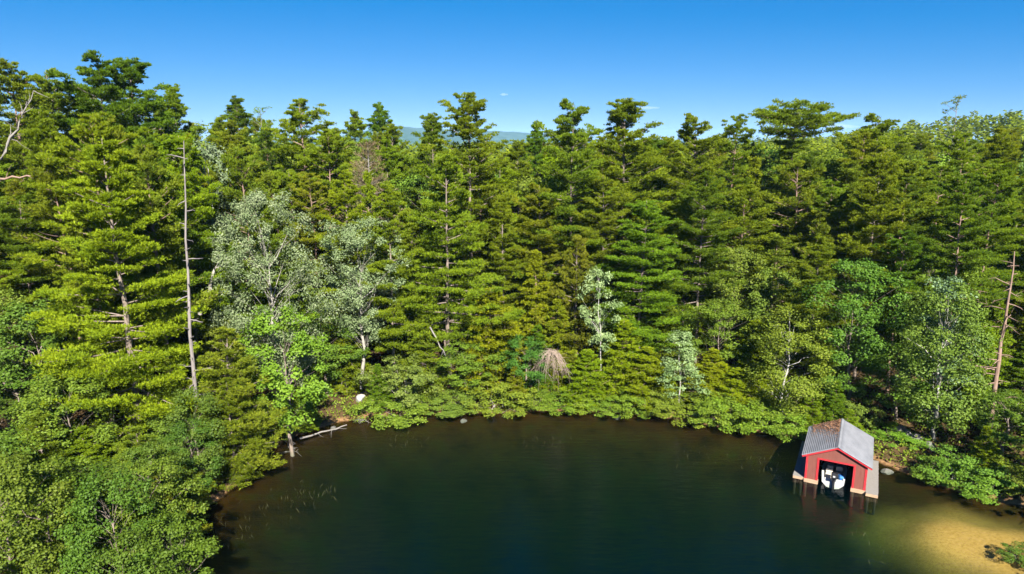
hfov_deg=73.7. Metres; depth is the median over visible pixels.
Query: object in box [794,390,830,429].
cedar tree
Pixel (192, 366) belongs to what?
dead tree
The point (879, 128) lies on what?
pine tree
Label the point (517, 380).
cedar tree
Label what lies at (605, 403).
shrub
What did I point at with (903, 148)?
pine tree
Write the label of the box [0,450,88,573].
broadleaf tree
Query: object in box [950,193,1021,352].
spruce tree
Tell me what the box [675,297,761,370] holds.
broadleaf tree
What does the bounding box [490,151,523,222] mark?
pine tree
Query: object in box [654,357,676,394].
cedar tree
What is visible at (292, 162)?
broadleaf tree
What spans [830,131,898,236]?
pine tree
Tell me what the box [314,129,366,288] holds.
pine tree
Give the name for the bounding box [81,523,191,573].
broadleaf tree
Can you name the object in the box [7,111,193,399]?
pine tree
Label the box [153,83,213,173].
pine tree
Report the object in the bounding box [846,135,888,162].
pine tree
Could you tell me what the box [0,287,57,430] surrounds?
broadleaf tree
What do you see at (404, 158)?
cedar tree
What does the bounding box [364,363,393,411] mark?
cedar tree
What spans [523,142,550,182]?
pine tree
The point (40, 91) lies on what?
pine tree
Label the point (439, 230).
pine tree
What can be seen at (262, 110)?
pine tree
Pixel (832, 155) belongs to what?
broadleaf tree
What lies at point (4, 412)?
broadleaf tree
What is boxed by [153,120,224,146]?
broadleaf tree
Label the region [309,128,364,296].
pine tree
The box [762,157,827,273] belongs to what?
pine tree
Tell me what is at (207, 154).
poplar tree
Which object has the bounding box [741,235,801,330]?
pine tree
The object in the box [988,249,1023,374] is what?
cedar tree
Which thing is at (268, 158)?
pine tree
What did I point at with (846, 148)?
pine tree
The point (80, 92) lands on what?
pine tree
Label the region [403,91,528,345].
pine tree
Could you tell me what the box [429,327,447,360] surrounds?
fallen log
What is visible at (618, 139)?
pine tree
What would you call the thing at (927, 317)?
poplar tree
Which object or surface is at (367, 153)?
dead tree
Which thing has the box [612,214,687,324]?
pine tree
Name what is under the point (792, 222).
pine tree
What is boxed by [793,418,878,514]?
boathouse
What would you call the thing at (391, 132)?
pine tree
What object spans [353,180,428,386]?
pine tree
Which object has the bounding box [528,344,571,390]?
brush pile
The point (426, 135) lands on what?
pine tree
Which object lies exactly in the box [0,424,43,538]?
broadleaf tree
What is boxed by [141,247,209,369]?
hemlock tree
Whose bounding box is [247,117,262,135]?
pine tree
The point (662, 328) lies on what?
hemlock tree
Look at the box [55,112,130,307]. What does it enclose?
pine tree
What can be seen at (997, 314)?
cedar tree
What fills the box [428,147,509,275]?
broadleaf tree
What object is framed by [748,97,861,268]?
pine tree
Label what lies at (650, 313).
cedar tree
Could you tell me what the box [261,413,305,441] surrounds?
shrub
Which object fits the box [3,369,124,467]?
broadleaf tree
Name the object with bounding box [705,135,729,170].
pine tree
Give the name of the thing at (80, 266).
pine tree
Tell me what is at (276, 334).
cedar tree
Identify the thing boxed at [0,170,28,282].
pine tree
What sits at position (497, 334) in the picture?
cedar tree
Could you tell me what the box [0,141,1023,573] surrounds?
ground
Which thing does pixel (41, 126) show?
pine tree
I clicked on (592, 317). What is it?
hemlock tree
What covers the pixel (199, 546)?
broadleaf tree
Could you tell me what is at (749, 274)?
hemlock tree
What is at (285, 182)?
pine tree
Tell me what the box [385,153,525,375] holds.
pine tree
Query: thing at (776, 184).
cedar tree
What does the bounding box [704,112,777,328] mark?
pine tree
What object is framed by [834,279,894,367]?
cedar tree
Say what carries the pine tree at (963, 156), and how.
on the ground
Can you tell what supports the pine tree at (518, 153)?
on the ground
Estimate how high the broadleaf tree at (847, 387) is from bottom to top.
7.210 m
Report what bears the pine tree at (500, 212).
on the ground
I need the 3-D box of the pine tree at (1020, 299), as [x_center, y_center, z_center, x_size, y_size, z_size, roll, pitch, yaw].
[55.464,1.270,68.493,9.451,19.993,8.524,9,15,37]
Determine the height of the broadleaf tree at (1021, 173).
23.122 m
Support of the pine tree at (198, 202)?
on the ground
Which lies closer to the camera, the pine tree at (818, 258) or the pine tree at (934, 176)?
the pine tree at (818, 258)
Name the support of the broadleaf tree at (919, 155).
on the ground
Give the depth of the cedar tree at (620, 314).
74.43 m
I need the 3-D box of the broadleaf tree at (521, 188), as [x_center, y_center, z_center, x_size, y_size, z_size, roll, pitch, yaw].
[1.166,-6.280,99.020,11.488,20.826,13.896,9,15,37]
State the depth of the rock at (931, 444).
60.95 m
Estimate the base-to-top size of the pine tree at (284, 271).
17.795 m
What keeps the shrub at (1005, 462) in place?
on the ground
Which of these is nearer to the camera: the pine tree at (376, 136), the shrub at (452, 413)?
the shrub at (452, 413)
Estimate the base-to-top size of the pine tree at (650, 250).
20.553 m
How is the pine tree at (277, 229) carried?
on the ground
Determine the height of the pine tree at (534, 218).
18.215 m
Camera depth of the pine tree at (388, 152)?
91.92 m
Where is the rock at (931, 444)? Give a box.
[924,441,935,451]
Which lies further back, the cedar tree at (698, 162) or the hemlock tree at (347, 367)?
the cedar tree at (698, 162)
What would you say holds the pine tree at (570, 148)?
on the ground
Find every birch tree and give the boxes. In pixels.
[736,303,836,415]
[886,277,1004,440]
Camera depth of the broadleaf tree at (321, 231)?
94.53 m
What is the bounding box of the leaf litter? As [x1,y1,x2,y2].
[813,419,840,441]
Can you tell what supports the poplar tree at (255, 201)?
on the ground
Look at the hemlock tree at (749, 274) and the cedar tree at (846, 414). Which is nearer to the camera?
the cedar tree at (846, 414)
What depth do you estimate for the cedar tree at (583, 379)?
71.69 m
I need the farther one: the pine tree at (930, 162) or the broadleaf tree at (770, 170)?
the broadleaf tree at (770, 170)
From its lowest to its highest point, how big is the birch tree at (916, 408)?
15.583 m
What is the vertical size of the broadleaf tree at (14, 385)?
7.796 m
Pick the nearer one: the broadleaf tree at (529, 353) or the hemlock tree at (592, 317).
the broadleaf tree at (529, 353)
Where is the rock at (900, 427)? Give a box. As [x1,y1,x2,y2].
[893,425,906,433]
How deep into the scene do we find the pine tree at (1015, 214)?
80.84 m
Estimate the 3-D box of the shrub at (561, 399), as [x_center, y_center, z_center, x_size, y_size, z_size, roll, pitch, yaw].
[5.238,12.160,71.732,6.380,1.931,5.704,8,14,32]
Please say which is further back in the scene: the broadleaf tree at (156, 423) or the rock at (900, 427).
the rock at (900, 427)
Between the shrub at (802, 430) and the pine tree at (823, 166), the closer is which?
the shrub at (802, 430)
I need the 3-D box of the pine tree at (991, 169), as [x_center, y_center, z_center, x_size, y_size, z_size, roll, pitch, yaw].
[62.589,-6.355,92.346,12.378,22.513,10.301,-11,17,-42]
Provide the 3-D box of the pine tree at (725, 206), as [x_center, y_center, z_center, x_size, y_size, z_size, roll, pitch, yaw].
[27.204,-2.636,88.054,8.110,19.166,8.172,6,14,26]
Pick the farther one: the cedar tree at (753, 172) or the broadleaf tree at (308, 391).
the cedar tree at (753, 172)
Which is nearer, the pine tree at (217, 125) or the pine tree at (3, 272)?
the pine tree at (3, 272)
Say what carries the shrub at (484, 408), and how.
on the ground
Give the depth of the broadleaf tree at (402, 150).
118.84 m
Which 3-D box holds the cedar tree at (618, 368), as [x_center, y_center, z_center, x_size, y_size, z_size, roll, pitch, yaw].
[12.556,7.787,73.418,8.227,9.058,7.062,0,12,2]
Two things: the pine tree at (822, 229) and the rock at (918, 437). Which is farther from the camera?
the pine tree at (822, 229)
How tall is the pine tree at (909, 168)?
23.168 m
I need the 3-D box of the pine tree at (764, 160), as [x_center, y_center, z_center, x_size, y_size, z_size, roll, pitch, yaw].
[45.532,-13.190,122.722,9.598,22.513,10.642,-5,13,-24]
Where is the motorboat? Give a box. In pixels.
[822,461,846,491]
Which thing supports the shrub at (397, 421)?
on the ground
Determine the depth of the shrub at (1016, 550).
46.08 m
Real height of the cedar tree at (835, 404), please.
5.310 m
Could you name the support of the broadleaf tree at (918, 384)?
on the ground
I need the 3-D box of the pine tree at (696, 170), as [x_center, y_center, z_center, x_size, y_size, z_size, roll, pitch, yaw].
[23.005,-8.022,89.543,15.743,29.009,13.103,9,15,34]
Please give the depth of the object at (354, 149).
106.53 m
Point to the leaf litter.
(832, 423)
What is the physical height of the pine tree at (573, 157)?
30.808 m
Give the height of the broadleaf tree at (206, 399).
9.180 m
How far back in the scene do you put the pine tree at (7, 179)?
79.99 m
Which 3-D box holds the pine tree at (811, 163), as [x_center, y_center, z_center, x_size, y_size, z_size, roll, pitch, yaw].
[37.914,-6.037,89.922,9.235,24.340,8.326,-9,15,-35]
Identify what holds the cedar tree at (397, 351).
on the ground
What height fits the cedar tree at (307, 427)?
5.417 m
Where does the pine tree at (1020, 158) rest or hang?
on the ground
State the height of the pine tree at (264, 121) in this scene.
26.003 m
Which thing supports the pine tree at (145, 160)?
on the ground
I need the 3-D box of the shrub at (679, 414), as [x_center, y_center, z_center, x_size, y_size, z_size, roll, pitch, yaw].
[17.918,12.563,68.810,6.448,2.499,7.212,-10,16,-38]
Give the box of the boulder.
[356,394,364,402]
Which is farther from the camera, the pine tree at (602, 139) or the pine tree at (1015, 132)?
the pine tree at (1015, 132)
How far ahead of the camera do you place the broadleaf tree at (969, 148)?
119.71 m
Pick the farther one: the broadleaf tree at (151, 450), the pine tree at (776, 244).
the pine tree at (776, 244)
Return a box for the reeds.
[191,431,895,562]
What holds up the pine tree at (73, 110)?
on the ground
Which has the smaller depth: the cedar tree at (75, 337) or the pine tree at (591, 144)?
the cedar tree at (75, 337)
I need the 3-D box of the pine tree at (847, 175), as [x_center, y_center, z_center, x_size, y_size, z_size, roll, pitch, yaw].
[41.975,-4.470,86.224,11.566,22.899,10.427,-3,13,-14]
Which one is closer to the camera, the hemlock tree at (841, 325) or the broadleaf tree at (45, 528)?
the broadleaf tree at (45, 528)
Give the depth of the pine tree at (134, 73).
84.77 m
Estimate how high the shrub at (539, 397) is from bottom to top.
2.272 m
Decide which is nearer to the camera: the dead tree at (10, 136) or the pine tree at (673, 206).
the dead tree at (10, 136)
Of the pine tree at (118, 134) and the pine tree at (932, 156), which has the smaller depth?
the pine tree at (118, 134)
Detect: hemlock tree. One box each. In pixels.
[14,477,79,573]
[51,425,112,522]
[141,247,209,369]
[202,245,268,386]
[313,298,373,394]
[393,315,452,396]
[413,232,443,333]
[571,304,595,334]
[639,280,689,377]
[730,268,758,343]
[823,245,875,350]
[976,342,1023,433]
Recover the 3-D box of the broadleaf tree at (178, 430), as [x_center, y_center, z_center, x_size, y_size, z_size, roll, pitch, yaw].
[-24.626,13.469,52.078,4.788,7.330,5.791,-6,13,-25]
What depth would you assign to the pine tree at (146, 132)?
74.37 m
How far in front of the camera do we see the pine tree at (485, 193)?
86.18 m
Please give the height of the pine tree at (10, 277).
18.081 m
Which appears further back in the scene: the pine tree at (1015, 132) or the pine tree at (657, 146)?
the pine tree at (1015, 132)
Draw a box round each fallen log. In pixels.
[300,424,346,438]
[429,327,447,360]
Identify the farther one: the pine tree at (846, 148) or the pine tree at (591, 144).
the pine tree at (846, 148)
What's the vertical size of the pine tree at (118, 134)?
26.397 m
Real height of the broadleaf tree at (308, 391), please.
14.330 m
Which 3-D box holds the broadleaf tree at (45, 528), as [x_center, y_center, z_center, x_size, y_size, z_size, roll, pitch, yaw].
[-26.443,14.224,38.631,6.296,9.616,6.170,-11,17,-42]
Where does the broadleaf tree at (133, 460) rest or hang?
on the ground
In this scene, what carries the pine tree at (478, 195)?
on the ground
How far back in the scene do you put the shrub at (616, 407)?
69.68 m
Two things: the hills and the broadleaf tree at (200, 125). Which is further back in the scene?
the hills
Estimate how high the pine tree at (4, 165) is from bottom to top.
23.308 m
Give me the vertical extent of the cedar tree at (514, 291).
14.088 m
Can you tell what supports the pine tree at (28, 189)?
on the ground
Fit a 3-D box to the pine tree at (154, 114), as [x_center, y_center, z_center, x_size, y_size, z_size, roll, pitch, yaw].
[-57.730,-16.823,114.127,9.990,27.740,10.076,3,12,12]
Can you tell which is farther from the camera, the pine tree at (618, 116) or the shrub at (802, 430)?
the pine tree at (618, 116)
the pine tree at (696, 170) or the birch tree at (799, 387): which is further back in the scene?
the pine tree at (696, 170)
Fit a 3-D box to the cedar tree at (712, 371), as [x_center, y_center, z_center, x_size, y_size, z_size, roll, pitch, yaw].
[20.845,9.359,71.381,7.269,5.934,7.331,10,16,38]
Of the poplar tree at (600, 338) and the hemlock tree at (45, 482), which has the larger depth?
the poplar tree at (600, 338)
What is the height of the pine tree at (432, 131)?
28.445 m
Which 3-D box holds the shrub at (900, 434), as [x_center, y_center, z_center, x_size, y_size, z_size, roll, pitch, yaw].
[35.267,13.679,63.068,5.061,1.050,6.100,-1,12,-6]
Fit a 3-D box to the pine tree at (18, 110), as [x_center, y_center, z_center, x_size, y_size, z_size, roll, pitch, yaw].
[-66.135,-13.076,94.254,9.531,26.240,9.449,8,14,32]
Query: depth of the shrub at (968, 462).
55.38 m
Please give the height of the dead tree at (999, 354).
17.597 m
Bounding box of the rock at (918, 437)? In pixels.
[912,434,924,442]
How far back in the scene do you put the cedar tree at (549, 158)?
100.19 m
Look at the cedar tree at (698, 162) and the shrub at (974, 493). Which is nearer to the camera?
the shrub at (974, 493)
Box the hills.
[200,126,899,143]
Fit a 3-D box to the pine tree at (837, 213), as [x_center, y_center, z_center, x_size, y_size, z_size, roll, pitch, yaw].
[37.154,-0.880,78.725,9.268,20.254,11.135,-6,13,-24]
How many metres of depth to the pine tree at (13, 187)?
68.44 m
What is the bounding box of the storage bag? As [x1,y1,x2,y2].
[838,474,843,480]
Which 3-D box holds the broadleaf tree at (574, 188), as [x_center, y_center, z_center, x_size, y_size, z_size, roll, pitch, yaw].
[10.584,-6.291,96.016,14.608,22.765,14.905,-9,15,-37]
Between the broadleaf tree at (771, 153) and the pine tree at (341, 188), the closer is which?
the pine tree at (341, 188)
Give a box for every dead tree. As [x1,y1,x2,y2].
[0,90,48,159]
[172,141,213,469]
[198,257,218,314]
[326,139,403,292]
[968,251,1022,441]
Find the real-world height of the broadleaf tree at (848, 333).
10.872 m
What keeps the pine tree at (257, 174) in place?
on the ground
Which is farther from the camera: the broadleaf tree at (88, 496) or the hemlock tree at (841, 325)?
the hemlock tree at (841, 325)
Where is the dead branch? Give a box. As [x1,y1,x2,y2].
[0,166,34,179]
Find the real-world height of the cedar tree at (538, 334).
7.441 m
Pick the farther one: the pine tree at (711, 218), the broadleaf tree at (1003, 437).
the pine tree at (711, 218)
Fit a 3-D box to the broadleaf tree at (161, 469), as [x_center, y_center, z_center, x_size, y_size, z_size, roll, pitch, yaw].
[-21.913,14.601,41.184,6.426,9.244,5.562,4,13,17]
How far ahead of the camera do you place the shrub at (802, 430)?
64.31 m
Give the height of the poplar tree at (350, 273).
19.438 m
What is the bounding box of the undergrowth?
[1,353,1023,573]
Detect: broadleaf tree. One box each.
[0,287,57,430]
[0,296,96,417]
[0,360,89,443]
[0,397,73,470]
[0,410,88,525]
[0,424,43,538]
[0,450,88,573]
[0,453,112,573]
[0,455,128,543]
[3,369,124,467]
[53,464,175,573]
[72,482,210,560]
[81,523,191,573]
[89,453,208,573]
[96,435,191,517]
[105,509,207,573]
[106,442,178,509]
[129,509,222,573]
[131,410,217,469]
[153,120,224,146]
[158,416,222,491]
[160,134,222,248]
[161,386,229,478]
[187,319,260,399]
[202,148,285,295]
[229,304,336,456]
[233,133,282,283]
[270,139,326,259]
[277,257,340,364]
[278,167,357,306]
[280,315,370,394]
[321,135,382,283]
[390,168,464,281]
[396,146,419,187]
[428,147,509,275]
[433,340,502,394]
[495,175,548,285]
[498,334,553,388]
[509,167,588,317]
[546,161,631,280]
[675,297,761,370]
[687,245,779,363]
[719,144,784,218]
[738,265,800,357]
[763,159,783,203]
[783,293,860,384]
[785,155,851,206]
[795,257,917,408]
[815,341,891,400]
[817,147,850,179]
[854,338,936,419]
[871,241,984,383]
[895,255,992,373]
[902,151,948,237]
[910,151,979,276]
[943,143,978,180]
[968,388,1023,455]
[974,151,1023,266]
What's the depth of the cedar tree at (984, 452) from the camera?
55.92 m
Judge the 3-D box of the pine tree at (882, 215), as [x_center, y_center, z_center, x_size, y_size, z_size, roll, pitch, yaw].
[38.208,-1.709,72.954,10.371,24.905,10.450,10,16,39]
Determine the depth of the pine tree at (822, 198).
81.55 m
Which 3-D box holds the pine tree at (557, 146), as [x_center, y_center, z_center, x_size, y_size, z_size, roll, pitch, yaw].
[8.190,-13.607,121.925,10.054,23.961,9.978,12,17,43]
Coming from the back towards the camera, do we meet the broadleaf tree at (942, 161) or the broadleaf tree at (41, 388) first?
the broadleaf tree at (942, 161)
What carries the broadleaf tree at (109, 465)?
on the ground
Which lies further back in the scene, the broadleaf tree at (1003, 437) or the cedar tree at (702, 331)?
the cedar tree at (702, 331)
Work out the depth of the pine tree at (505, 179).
91.76 m
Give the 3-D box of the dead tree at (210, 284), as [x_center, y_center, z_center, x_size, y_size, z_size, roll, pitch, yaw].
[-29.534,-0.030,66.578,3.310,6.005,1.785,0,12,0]
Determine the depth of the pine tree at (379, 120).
111.90 m
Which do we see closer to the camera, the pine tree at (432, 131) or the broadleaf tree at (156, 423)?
the broadleaf tree at (156, 423)
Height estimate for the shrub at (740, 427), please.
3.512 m
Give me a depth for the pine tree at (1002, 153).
84.58 m
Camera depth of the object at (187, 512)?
43.78 m
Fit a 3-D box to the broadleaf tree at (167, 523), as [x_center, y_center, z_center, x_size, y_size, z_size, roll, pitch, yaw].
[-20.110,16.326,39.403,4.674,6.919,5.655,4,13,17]
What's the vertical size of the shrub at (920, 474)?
2.272 m
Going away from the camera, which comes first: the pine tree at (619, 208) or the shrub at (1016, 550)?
the shrub at (1016, 550)
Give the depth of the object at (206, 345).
66.37 m
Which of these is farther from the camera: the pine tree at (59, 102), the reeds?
the pine tree at (59, 102)
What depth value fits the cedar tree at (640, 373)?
71.03 m
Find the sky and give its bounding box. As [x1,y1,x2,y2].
[0,0,1023,140]
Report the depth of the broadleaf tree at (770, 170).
116.68 m
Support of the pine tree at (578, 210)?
on the ground
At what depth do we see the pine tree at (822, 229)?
75.87 m
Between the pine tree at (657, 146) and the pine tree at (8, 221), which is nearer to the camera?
the pine tree at (8, 221)
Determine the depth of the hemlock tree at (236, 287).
70.95 m
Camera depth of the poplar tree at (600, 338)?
71.98 m
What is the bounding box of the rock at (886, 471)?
[880,468,893,474]
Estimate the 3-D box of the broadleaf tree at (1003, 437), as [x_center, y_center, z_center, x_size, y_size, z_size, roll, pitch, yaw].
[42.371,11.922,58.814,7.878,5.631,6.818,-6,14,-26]
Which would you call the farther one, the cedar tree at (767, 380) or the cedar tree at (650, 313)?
the cedar tree at (650, 313)
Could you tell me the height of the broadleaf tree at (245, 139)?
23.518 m
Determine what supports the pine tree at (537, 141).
on the ground
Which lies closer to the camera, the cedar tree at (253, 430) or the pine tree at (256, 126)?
the cedar tree at (253, 430)
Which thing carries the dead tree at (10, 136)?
on the ground
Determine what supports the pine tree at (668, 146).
on the ground
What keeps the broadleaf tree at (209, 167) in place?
on the ground
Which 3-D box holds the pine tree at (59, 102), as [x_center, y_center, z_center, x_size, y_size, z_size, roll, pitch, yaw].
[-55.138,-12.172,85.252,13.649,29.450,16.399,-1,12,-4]
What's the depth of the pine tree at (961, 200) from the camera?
66.25 m
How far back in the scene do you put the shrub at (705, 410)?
67.29 m
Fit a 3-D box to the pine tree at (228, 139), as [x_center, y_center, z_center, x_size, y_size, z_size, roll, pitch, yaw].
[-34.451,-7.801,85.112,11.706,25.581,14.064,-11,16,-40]
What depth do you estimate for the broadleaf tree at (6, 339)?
54.28 m
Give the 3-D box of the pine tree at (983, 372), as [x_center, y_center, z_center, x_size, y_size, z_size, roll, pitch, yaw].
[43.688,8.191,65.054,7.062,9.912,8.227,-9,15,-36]
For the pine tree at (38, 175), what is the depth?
60.93 m
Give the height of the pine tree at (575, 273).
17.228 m
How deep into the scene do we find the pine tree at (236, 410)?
55.33 m
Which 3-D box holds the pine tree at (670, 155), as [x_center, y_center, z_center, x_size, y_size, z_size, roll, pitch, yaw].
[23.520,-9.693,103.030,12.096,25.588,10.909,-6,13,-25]
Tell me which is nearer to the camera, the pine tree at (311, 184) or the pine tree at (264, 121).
the pine tree at (311, 184)
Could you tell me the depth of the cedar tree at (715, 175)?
100.51 m
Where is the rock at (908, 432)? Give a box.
[903,429,913,438]
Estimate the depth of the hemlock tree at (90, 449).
49.06 m
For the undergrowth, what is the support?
on the ground
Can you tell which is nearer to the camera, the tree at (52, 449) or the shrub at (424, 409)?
the tree at (52, 449)
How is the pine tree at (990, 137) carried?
on the ground
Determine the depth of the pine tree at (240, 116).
102.39 m
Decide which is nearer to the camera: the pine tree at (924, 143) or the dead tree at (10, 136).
the dead tree at (10, 136)
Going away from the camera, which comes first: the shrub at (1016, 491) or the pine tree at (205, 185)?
the shrub at (1016, 491)
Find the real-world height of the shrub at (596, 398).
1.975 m
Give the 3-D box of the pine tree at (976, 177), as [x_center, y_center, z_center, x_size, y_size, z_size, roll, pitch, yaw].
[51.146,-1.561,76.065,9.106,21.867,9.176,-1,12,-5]
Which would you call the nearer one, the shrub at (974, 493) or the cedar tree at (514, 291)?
the shrub at (974, 493)
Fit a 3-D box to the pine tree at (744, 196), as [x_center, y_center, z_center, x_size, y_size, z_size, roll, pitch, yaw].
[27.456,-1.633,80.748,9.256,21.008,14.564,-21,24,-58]
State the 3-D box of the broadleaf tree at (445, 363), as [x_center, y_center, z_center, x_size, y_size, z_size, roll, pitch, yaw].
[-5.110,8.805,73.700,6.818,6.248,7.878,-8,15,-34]
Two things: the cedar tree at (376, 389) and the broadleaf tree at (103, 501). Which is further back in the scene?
the cedar tree at (376, 389)
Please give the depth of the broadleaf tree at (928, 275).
70.47 m
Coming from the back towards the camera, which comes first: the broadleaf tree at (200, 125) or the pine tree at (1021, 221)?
the broadleaf tree at (200, 125)
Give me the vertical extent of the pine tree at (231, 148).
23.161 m
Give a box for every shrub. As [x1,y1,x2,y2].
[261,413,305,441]
[283,380,322,408]
[341,388,427,429]
[354,352,443,407]
[404,392,446,415]
[419,393,476,418]
[429,384,489,415]
[458,375,537,418]
[510,387,559,411]
[535,390,592,415]
[551,387,608,414]
[582,396,630,417]
[609,386,658,418]
[633,386,692,418]
[656,395,726,428]
[679,390,741,426]
[690,388,768,434]
[729,395,799,434]
[756,405,809,442]
[822,396,886,426]
[863,421,931,449]
[909,455,975,489]
[913,443,1010,495]
[949,458,1023,504]
[989,454,1023,486]
[995,540,1023,567]
[997,464,1023,495]
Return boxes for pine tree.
[0,57,76,300]
[0,155,25,297]
[0,161,25,269]
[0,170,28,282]
[0,175,53,339]
[0,191,106,378]
[0,228,38,346]
[1,99,30,203]
[2,177,45,301]
[4,67,91,194]
[6,105,103,339]
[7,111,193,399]
[10,159,95,339]
[21,49,163,235]
[22,137,255,477]
[36,88,66,171]
[50,186,150,427]
[53,118,173,296]
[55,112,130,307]
[65,97,104,149]
[97,84,137,112]
[97,143,230,389]
[99,57,204,237]
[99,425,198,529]
[115,135,212,380]
[116,126,205,339]
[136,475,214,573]
[143,134,241,366]
[144,107,177,132]
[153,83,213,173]
[167,133,222,316]
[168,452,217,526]
[180,122,214,171]
[184,326,298,489]
[200,119,272,301]
[202,376,268,490]
[205,114,228,164]
[205,146,292,317]
[209,95,257,267]
[209,143,273,309]
[218,141,272,304]
[235,231,323,394]
[247,106,278,268]
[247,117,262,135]
[249,97,345,291]
[251,125,289,236]
[255,119,281,168]
[255,173,303,245]
[258,209,316,301]
[269,169,329,311]
[278,171,361,326]
[282,127,360,299]
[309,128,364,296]
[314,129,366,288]
[314,170,387,369]
[340,109,367,206]
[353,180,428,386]
[359,102,403,195]
[359,131,385,221]
[363,137,417,298]
[374,123,416,225]
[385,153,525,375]
[388,208,441,303]
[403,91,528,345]
[405,112,448,245]
[410,195,473,356]
[413,128,436,205]
[451,155,495,275]
[452,152,501,325]
[467,157,536,305]
[476,193,531,340]
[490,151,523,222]
[495,182,570,324]
[499,139,537,259]
[506,98,622,322]
[517,121,549,208]
[522,200,573,326]
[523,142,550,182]
[532,234,603,383]
[549,144,572,199]
[555,195,610,331]
[556,171,641,357]
[561,134,595,184]
[567,133,605,197]
[579,200,687,355]
[582,136,613,237]
[584,97,682,290]
[596,133,638,180]
[596,153,641,281]
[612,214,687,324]
[626,137,682,275]
[640,184,718,350]
[643,135,695,268]
[646,112,750,321]
[648,138,685,200]
[658,171,747,370]
[691,184,795,351]
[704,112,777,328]
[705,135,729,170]
[707,137,736,187]
[715,195,748,309]
[732,143,769,236]
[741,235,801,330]
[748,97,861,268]
[758,159,831,328]
[761,150,773,197]
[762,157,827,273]
[768,148,840,304]
[769,233,846,408]
[782,179,858,318]
[785,217,846,367]
[791,160,890,328]
[791,191,870,346]
[797,113,920,254]
[805,157,831,178]
[807,153,915,378]
[829,138,850,179]
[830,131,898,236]
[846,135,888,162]
[846,159,950,344]
[857,229,937,394]
[859,176,934,340]
[882,128,929,163]
[892,171,1023,376]
[899,163,964,270]
[905,133,938,205]
[911,158,953,243]
[912,133,934,160]
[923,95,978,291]
[927,131,1011,252]
[934,174,1010,363]
[941,156,995,267]
[943,161,1023,322]
[951,131,1023,271]
[971,133,1022,173]
[973,127,1023,161]
[977,126,1023,197]
[983,170,1022,278]
[988,203,1023,316]
[1010,297,1023,319]
[1011,191,1023,279]
[1018,145,1023,187]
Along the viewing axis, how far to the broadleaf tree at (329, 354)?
71.03 m
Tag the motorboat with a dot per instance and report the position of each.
(831, 471)
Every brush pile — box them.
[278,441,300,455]
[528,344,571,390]
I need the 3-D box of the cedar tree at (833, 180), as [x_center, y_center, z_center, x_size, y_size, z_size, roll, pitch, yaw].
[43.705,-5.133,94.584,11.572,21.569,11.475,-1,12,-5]
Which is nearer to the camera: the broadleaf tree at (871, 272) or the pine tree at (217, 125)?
the broadleaf tree at (871, 272)
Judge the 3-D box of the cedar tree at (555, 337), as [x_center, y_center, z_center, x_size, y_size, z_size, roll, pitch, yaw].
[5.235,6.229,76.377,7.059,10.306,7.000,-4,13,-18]
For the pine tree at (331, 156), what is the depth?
84.60 m
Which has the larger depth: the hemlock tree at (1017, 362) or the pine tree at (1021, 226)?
the pine tree at (1021, 226)
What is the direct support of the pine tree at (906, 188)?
on the ground
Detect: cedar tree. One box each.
[61,300,111,356]
[231,395,267,453]
[252,269,314,388]
[291,381,321,432]
[355,170,399,354]
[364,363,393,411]
[379,154,439,297]
[382,279,432,372]
[451,287,544,395]
[486,244,528,350]
[499,366,528,410]
[506,249,554,372]
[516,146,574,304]
[520,324,556,389]
[538,298,580,391]
[553,349,620,409]
[595,320,662,403]
[597,286,637,382]
[611,346,684,412]
[628,237,685,340]
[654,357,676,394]
[663,154,733,327]
[674,253,733,350]
[676,347,730,402]
[708,367,767,420]
[710,164,744,277]
[722,319,787,401]
[728,156,779,309]
[748,164,799,292]
[761,341,794,406]
[763,279,794,356]
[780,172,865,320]
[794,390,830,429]
[811,379,853,423]
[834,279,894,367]
[835,409,865,432]
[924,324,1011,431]
[960,297,1016,394]
[961,425,1004,478]
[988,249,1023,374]
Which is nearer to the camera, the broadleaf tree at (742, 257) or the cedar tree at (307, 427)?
the cedar tree at (307, 427)
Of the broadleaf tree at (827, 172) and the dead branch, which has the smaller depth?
the dead branch
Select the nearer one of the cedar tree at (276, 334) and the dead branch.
the dead branch
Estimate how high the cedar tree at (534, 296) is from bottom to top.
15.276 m
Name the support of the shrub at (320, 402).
on the ground
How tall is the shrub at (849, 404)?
3.295 m
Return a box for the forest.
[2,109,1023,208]
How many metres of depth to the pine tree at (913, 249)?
68.56 m
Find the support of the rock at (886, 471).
on the ground
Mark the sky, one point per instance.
(714, 61)
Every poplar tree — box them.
[171,140,245,343]
[202,188,343,418]
[318,216,411,392]
[575,265,624,383]
[655,329,709,410]
[886,275,986,415]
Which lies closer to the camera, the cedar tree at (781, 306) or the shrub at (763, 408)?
the shrub at (763, 408)
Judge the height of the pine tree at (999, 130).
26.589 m
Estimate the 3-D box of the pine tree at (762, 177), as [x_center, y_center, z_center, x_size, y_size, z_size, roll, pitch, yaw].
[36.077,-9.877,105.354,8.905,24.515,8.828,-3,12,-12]
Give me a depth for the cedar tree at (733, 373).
68.93 m
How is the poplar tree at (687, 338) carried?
on the ground
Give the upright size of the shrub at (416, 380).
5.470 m

